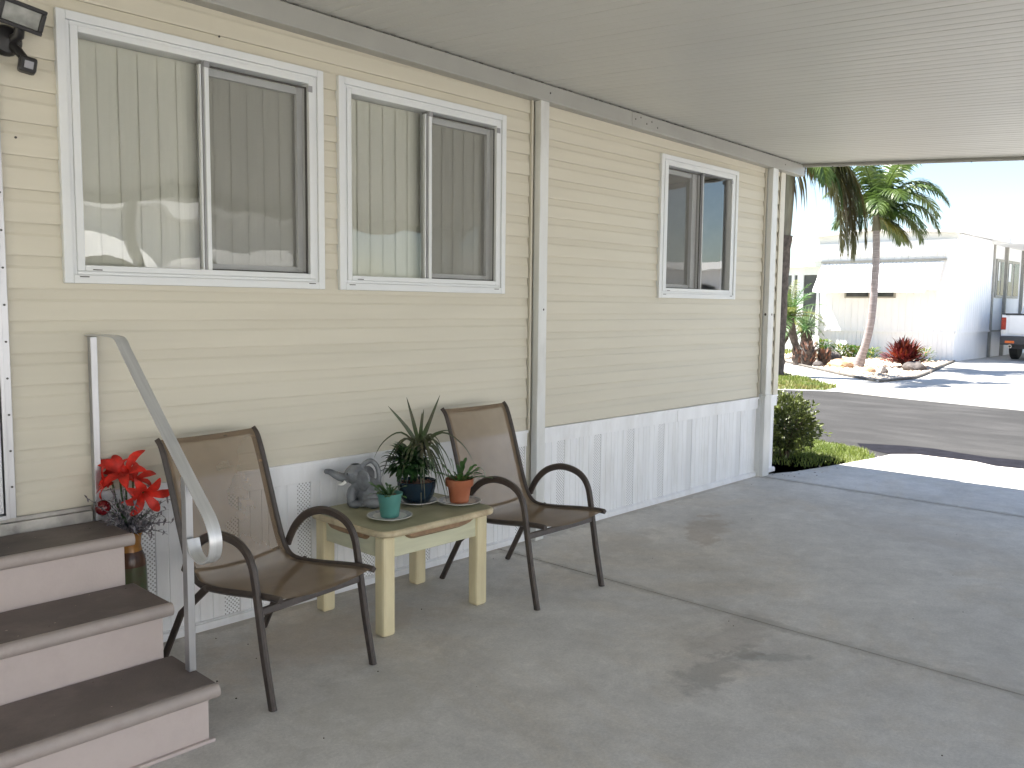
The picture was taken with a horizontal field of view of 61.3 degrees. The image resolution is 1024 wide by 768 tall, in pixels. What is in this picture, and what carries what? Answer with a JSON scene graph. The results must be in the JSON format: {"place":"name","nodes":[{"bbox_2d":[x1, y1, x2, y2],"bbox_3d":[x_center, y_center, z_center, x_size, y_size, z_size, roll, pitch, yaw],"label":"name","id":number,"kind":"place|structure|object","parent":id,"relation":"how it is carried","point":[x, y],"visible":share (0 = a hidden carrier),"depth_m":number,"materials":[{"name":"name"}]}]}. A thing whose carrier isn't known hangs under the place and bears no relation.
{"place":"outdoors","nodes":[
{"label":"outdoors","id":0,"kind":"place"},
{"bbox_2d":[146,454,1023,767],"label":"concrete slab","id":1,"kind":"structure","parent":0,"point":[862,614],"depth_m":3.69,"materials":[{"name":"grey concrete"}]},
{"bbox_2d":[0,520,220,767],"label":"front steps","id":2,"kind":"structure","parent":1,"relation":"on","point":[104,635],"depth_m":2.85,"materials":[{"name":"beige paint"}]},
{"bbox_2d":[85,334,221,671],"bbox_3d":[-1.319,0.398,3.126,1.003,1.131,0.044,5,7,43],"label":"handrail","id":3,"kind":"object","parent":2,"relation":"on","point":[191,487],"visible":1,"depth_m":2.95,"materials":[{"name":"metal"}]},
{"bbox_2d":[84,450,173,590],"bbox_3d":[-1.519,0.697,3.474,0.331,0.857,0.283,0,5,-5],"label":"flower vase","id":4,"kind":"object","parent":1,"relation":"on","point":[115,467],"visible":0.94,"depth_m":3.44,"materials":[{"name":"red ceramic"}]},
{"bbox_2d":[155,426,376,711],"bbox_3d":[-0.983,0.679,3.450,0.739,0.922,0.526,4,6,35],"label":"patio chair","id":5,"kind":"object","parent":1,"relation":"on","point":[258,561],"visible":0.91,"depth_m":3.53,"materials":[{"name":"brown fabric"}]},
{"bbox_2d":[0,0,785,641],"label":"mobile home","id":6,"kind":"object","parent":1,"relation":"on","point":[310,258],"visible":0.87,"depth_m":4.19,"materials":[{"name":"beige plastic"}]},
{"bbox_2d":[0,133,16,520],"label":"storm door","id":7,"kind":"structure","parent":6,"relation":"in","point":[7,468],"depth_m":3.18,"materials":[{"name":"metal"}]},
{"bbox_2d":[0,0,47,75],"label":"floodlight","id":8,"kind":"object","parent":6,"relation":"attached to","point":[20,17],"visible":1,"depth_m":3.08,"materials":[{"name":"black plastic"}]},
{"bbox_2d":[53,7,324,288],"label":"window","id":9,"kind":"structure","parent":6,"relation":"in","point":[182,161],"depth_m":3.69,"materials":[{"name":"white paint"}]},
{"bbox_2d":[335,75,506,293],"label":"window","id":10,"kind":"structure","parent":6,"relation":"in","point":[421,194],"depth_m":4.62,"materials":[{"name":"white paint"}]},
{"bbox_2d":[655,153,738,299],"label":"window","id":11,"kind":"structure","parent":6,"relation":"in","point":[698,201],"depth_m":6.92,"materials":[{"name":"white paint"}]},
{"bbox_2d":[312,493,492,636],"bbox_3d":[-0.520,0.835,4.157,0.590,0.478,0.710,5,7,43],"label":"side table","id":12,"kind":"object","parent":1,"relation":"on","point":[418,532],"visible":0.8,"depth_m":3.98,"materials":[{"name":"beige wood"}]},
{"bbox_2d":[324,458,382,508],"bbox_3d":[-0.760,0.476,4.176,0.293,0.237,0.155,1,5,0],"label":"watering can","id":13,"kind":"object","parent":12,"relation":"on","point":[358,477],"visible":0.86,"depth_m":4.13,"materials":[{"name":"grey plastic"}]},
{"bbox_2d":[367,509,412,520],"bbox_3d":[-0.558,0.604,3.947,0.210,0.018,0.210,5,7,43],"label":"saucer plate","id":14,"kind":"object","parent":12,"relation":"on","point":[403,514],"visible":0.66,"depth_m":3.94,"materials":[{"name":"white ceramic"}]},
{"bbox_2d":[368,482,406,517],"bbox_3d":[-0.575,0.526,3.931,0.165,0.158,0.205,-2,6,-24],"label":"potted plant","id":15,"kind":"object","parent":14,"relation":"on","point":[389,499],"visible":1,"depth_m":3.91,"materials":[{"name":"green plant"}]},
{"bbox_2d":[401,496,437,504],"bbox_3d":[-0.469,0.576,4.258,0.210,0.018,0.210,5,7,43],"label":"saucer plate","id":16,"kind":"object","parent":12,"relation":"on","point":[433,499],"visible":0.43,"depth_m":4.22,"materials":[{"name":"white ceramic"}]},
{"bbox_2d":[374,396,471,507],"bbox_3d":[-0.453,0.346,4.253,0.388,0.592,0.378,5,7,43],"label":"potted plant","id":17,"kind":"object","parent":12,"relation":"on","point":[412,460],"visible":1,"depth_m":4.19,"materials":[{"name":"green plant"}]},
{"bbox_2d":[437,496,480,505],"bbox_3d":[-0.259,0.579,4.255,0.218,0.018,0.218,5,7,43],"label":"saucer plate","id":18,"kind":"object","parent":12,"relation":"on","point":[472,500],"visible":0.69,"depth_m":4.25,"materials":[{"name":"white ceramic"}]},
{"bbox_2d":[436,458,491,503],"bbox_3d":[-0.245,0.473,4.238,0.260,0.216,0.255,5,7,43],"label":"potted plant","id":19,"kind":"object","parent":18,"relation":"on","point":[459,485],"visible":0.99,"depth_m":4.21,"materials":[{"name":"green plant"}]},
{"bbox_2d":[439,401,605,610],"bbox_3d":[0.050,0.593,4.518,0.739,0.922,0.526,5,7,43],"label":"patio chair","id":20,"kind":"object","parent":1,"relation":"on","point":[485,435],"visible":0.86,"depth_m":4.61,"materials":[{"name":"brown fabric"}]},
{"bbox_2d":[181,0,1023,540],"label":"carport","id":21,"kind":"object","parent":1,"relation":"on","point":[795,88],"visible":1,"depth_m":4.50,"materials":[{"name":"white metal"}]},
{"bbox_2d":[778,371,835,389],"bbox_3d":[4.269,-0.240,19.238,3.946,0.001,7.853,-1,5,-18],"label":"grass base","id":22,"kind":"object","parent":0,"point":[805,388],"visible":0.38,"depth_m":15.81,"materials":[{"name":"green plant"}]},
{"bbox_2d":[778,164,869,375],"bbox_3d":[5.832,-2.923,18.459,3.260,5.596,2.984,-2,6,-29],"label":"palm tree","id":23,"kind":"object","parent":22,"relation":"on","point":[834,180],"visible":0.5,"depth_m":18.24,"materials":[{"name":"green plant"}]},
{"bbox_2d":[772,433,874,467],"bbox_3d":[2.333,0.640,9.367,2.985,0.001,2.300,5,7,43],"label":"grass base","id":24,"kind":"object","parent":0,"point":[842,455],"visible":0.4,"depth_m":8.67,"materials":[{"name":"green plant"}]},
{"bbox_2d":[772,453,844,472],"bbox_3d":[2.536,0.731,8.344,1.227,0.001,0.955,-3,6,-37],"label":"soil bed","id":25,"kind":"object","parent":24,"relation":"on","point":[783,468],"visible":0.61,"depth_m":8.10,"materials":[{"name":"black soil"}]},
{"bbox_2d":[772,388,831,458],"bbox_3d":[2.678,0.380,8.514,0.777,0.711,0.788,5,7,43],"label":"shrub","id":26,"kind":"object","parent":25,"relation":"on","point":[795,424],"visible":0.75,"depth_m":8.34,"materials":[{"name":"green plant"}]},
{"bbox_2d":[784,353,948,381],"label":"gravel","id":27,"kind":"structure","parent":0,"point":[875,364],"depth_m":20.87,"materials":[{"name":"white gravel"}]},
{"bbox_2d":[791,345,801,365],"bbox_3d":[7.401,-0.735,22.328,0.364,0.539,0.364,5,7,43],"label":"palm stump","id":28,"kind":"object","parent":27,"relation":"on","point":[796,358],"visible":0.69,"depth_m":22.23,"materials":[{"name":"brown plant"}]},
{"bbox_2d":[785,280,826,347],"bbox_3d":[7.906,-1.821,24.651,2.170,2.323,2.178,5,7,43],"label":"palm tree","id":29,"kind":"object","parent":27,"relation":"on","point":[791,328],"visible":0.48,"depth_m":24.50,"materials":[{"name":"green plant"}]},
{"bbox_2d":[799,339,817,365],"bbox_3d":[7.571,-0.792,22.094,0.476,0.698,0.475,5,7,43],"label":"palm stump","id":30,"kind":"object","parent":27,"relation":"on","point":[808,354],"visible":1,"depth_m":21.96,"materials":[{"name":"brown plant"}]},
{"bbox_2d":[796,306,824,347],"bbox_3d":[9.258,-1.720,27.349,1.608,1.666,1.662,5,7,43],"label":"fan plant","id":31,"kind":"object","parent":27,"relation":"on","point":[806,336],"visible":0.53,"depth_m":27.22,"materials":[{"name":"green plant"}]},
{"bbox_2d":[813,361,823,366],"bbox_3d":[7.645,-0.464,21.560,0.242,0.227,0.247,5,7,43],"label":"garden rock","id":32,"kind":"object","parent":27,"relation":"on","point":[817,363],"visible":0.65,"depth_m":21.49,"materials":[{"name":"grey stone"}]},
{"bbox_2d":[814,338,833,353],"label":"plant","id":33,"kind":"object","parent":27,"relation":"on","point":[821,341],"visible":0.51,"depth_m":26.53,"materials":[{"name":"green plant"}]},
{"bbox_2d":[817,347,831,365],"bbox_3d":[8.007,-0.704,22.171,0.364,0.518,0.364,5,7,43],"label":"palm stump","id":34,"kind":"object","parent":27,"relation":"on","point":[823,356],"visible":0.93,"depth_m":22.06,"materials":[{"name":"brown plant"}]},
{"bbox_2d":[830,352,841,359],"bbox_3d":[9.216,-0.746,24.772,0.427,0.347,0.491,5,7,43],"label":"garden rock","id":35,"kind":"object","parent":27,"relation":"on","point":[835,355],"visible":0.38,"depth_m":24.57,"materials":[{"name":"grey stone"}]},
{"bbox_2d":[827,358,853,367],"bbox_3d":[8.173,-0.474,21.581,0.716,0.329,0.822,5,7,43],"label":"garden rock","id":36,"kind":"object","parent":27,"relation":"on","point":[840,363],"visible":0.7,"depth_m":21.29,"materials":[{"name":"beige stone"}]},
{"bbox_2d":[828,342,854,356],"bbox_3d":[10.011,-1.035,26.189,0.837,0.456,0.726,5,7,43],"label":"plant","id":37,"kind":"object","parent":27,"relation":"on","point":[841,349],"visible":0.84,"depth_m":26.10,"materials":[{"name":"green plant"}]},
{"bbox_2d":[844,345,860,356],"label":"plant","id":38,"kind":"object","parent":27,"relation":"on","point":[854,351],"visible":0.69,"depth_m":25.80,"materials":[{"name":"green plant"}]},
{"bbox_2d":[862,366,875,372],"bbox_3d":[8.194,-0.298,19.828,0.276,0.223,0.308,5,7,43],"label":"garden rock","id":39,"kind":"object","parent":27,"relation":"on","point":[869,369],"visible":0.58,"depth_m":19.73,"materials":[{"name":"beige stone"}]},
{"bbox_2d":[785,360,954,381],"bbox_3d":[9.743,-0.367,20.962,5.119,0.040,7.531,1,5,4],"label":"bed edging","id":40,"kind":"object","parent":27,"relation":"on","point":[893,379],"visible":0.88,"depth_m":19.06,"materials":[{"name":"grey concrete"}]},
{"bbox_2d":[866,347,882,357],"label":"plant","id":41,"kind":"object","parent":27,"relation":"on","point":[870,353],"visible":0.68,"depth_m":25.20,"materials":[{"name":"green plant"}]},
{"bbox_2d":[880,367,887,373],"bbox_3d":[8.434,-0.266,19.584,0.166,0.231,0.176,5,7,43],"label":"garden rock","id":42,"kind":"object","parent":27,"relation":"on","point":[884,370],"visible":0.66,"depth_m":19.52,"materials":[{"name":"grey stone"}]},
{"bbox_2d":[823,164,950,366],"bbox_3d":[9.176,-3.049,21.335,2.748,5.467,2.806,5,7,43],"label":"palm tree","id":43,"kind":"object","parent":27,"relation":"on","point":[884,197],"visible":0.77,"depth_m":21.12,"materials":[{"name":"green plant"}]},
{"bbox_2d":[876,336,928,364],"bbox_3d":[9.850,-0.816,21.626,1.259,0.857,1.300,-1,5,-19],"label":"red shrub","id":44,"kind":"object","parent":27,"relation":"on","point":[905,351],"visible":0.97,"depth_m":21.48,"materials":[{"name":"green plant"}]},
{"bbox_2d":[902,361,926,370],"bbox_3d":[9.613,-0.382,20.658,0.547,0.332,0.540,3,6,24],"label":"garden rock","id":45,"kind":"object","parent":27,"relation":"on","point":[913,366],"visible":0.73,"depth_m":20.50,"materials":[{"name":"grey stone"}]},
{"bbox_2d":[916,346,936,361],"bbox_3d":[11.467,-0.834,24.094,0.603,0.440,0.674,-2,6,-25],"label":"plant","id":46,"kind":"object","parent":27,"relation":"on","point":[926,353],"visible":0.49,"depth_m":23.99,"materials":[{"name":"green plant"}]},
{"bbox_2d":[777,390,1023,463],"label":"road","id":47,"kind":"structure","parent":0,"point":[849,419],"depth_m":11.11,"materials":[{"name":"grey asphalt"}]},
{"bbox_2d":[857,443,1023,468],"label":"road patch","id":48,"kind":"object","parent":47,"relation":"on","point":[902,449],"visible":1,"depth_m":8.81,"materials":[{"name":"grey asphalt"}]},
{"bbox_2d":[778,352,1023,410],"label":"driveway","id":49,"kind":"structure","parent":0,"point":[994,382],"depth_m":17.01,"materials":[{"name":"concrete"}]},
{"bbox_2d":[785,228,1023,360],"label":"mobile home","id":50,"kind":"object","parent":49,"relation":"on","point":[951,294],"visible":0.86,"depth_m":25.85,"materials":[{"name":"white metal"}]},
{"bbox_2d":[844,292,895,297],"bbox_3d":[10.802,-3.072,26.065,1.530,0.950,0.032,5,7,43],"label":"window","id":51,"kind":"structure","parent":50,"relation":"in","point":[866,294],"depth_m":26.13,"materials":[{"name":"grey glass"}]},
{"bbox_2d":[994,259,1004,297],"bbox_3d":[15.518,-3.354,27.500,0.062,1.210,0.850,5,7,43],"label":"window","id":52,"kind":"structure","parent":50,"relation":"in","point":[1000,264],"depth_m":27.38,"materials":[{"name":"glass"}]},
{"bbox_2d":[1007,261,1019,298],"bbox_3d":[16.548,-3.441,28.587,0.062,1.210,1.450,5,7,43],"label":"window","id":53,"kind":"structure","parent":50,"relation":"in","point":[1013,268],"depth_m":28.59,"materials":[{"name":"glass"}]},
{"bbox_2d":[1000,307,1023,358],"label":"pickup truck","id":54,"kind":"object","parent":49,"relation":"on","point":[1012,332],"visible":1,"depth_m":25.35,"materials":[{"name":"white paint"}]},
{"bbox_2d":[790,161,1023,261],"label":"sky","id":55,"kind":"structure","parent":0,"point":[985,196],"materials":[{"name":"white"}]}
]}

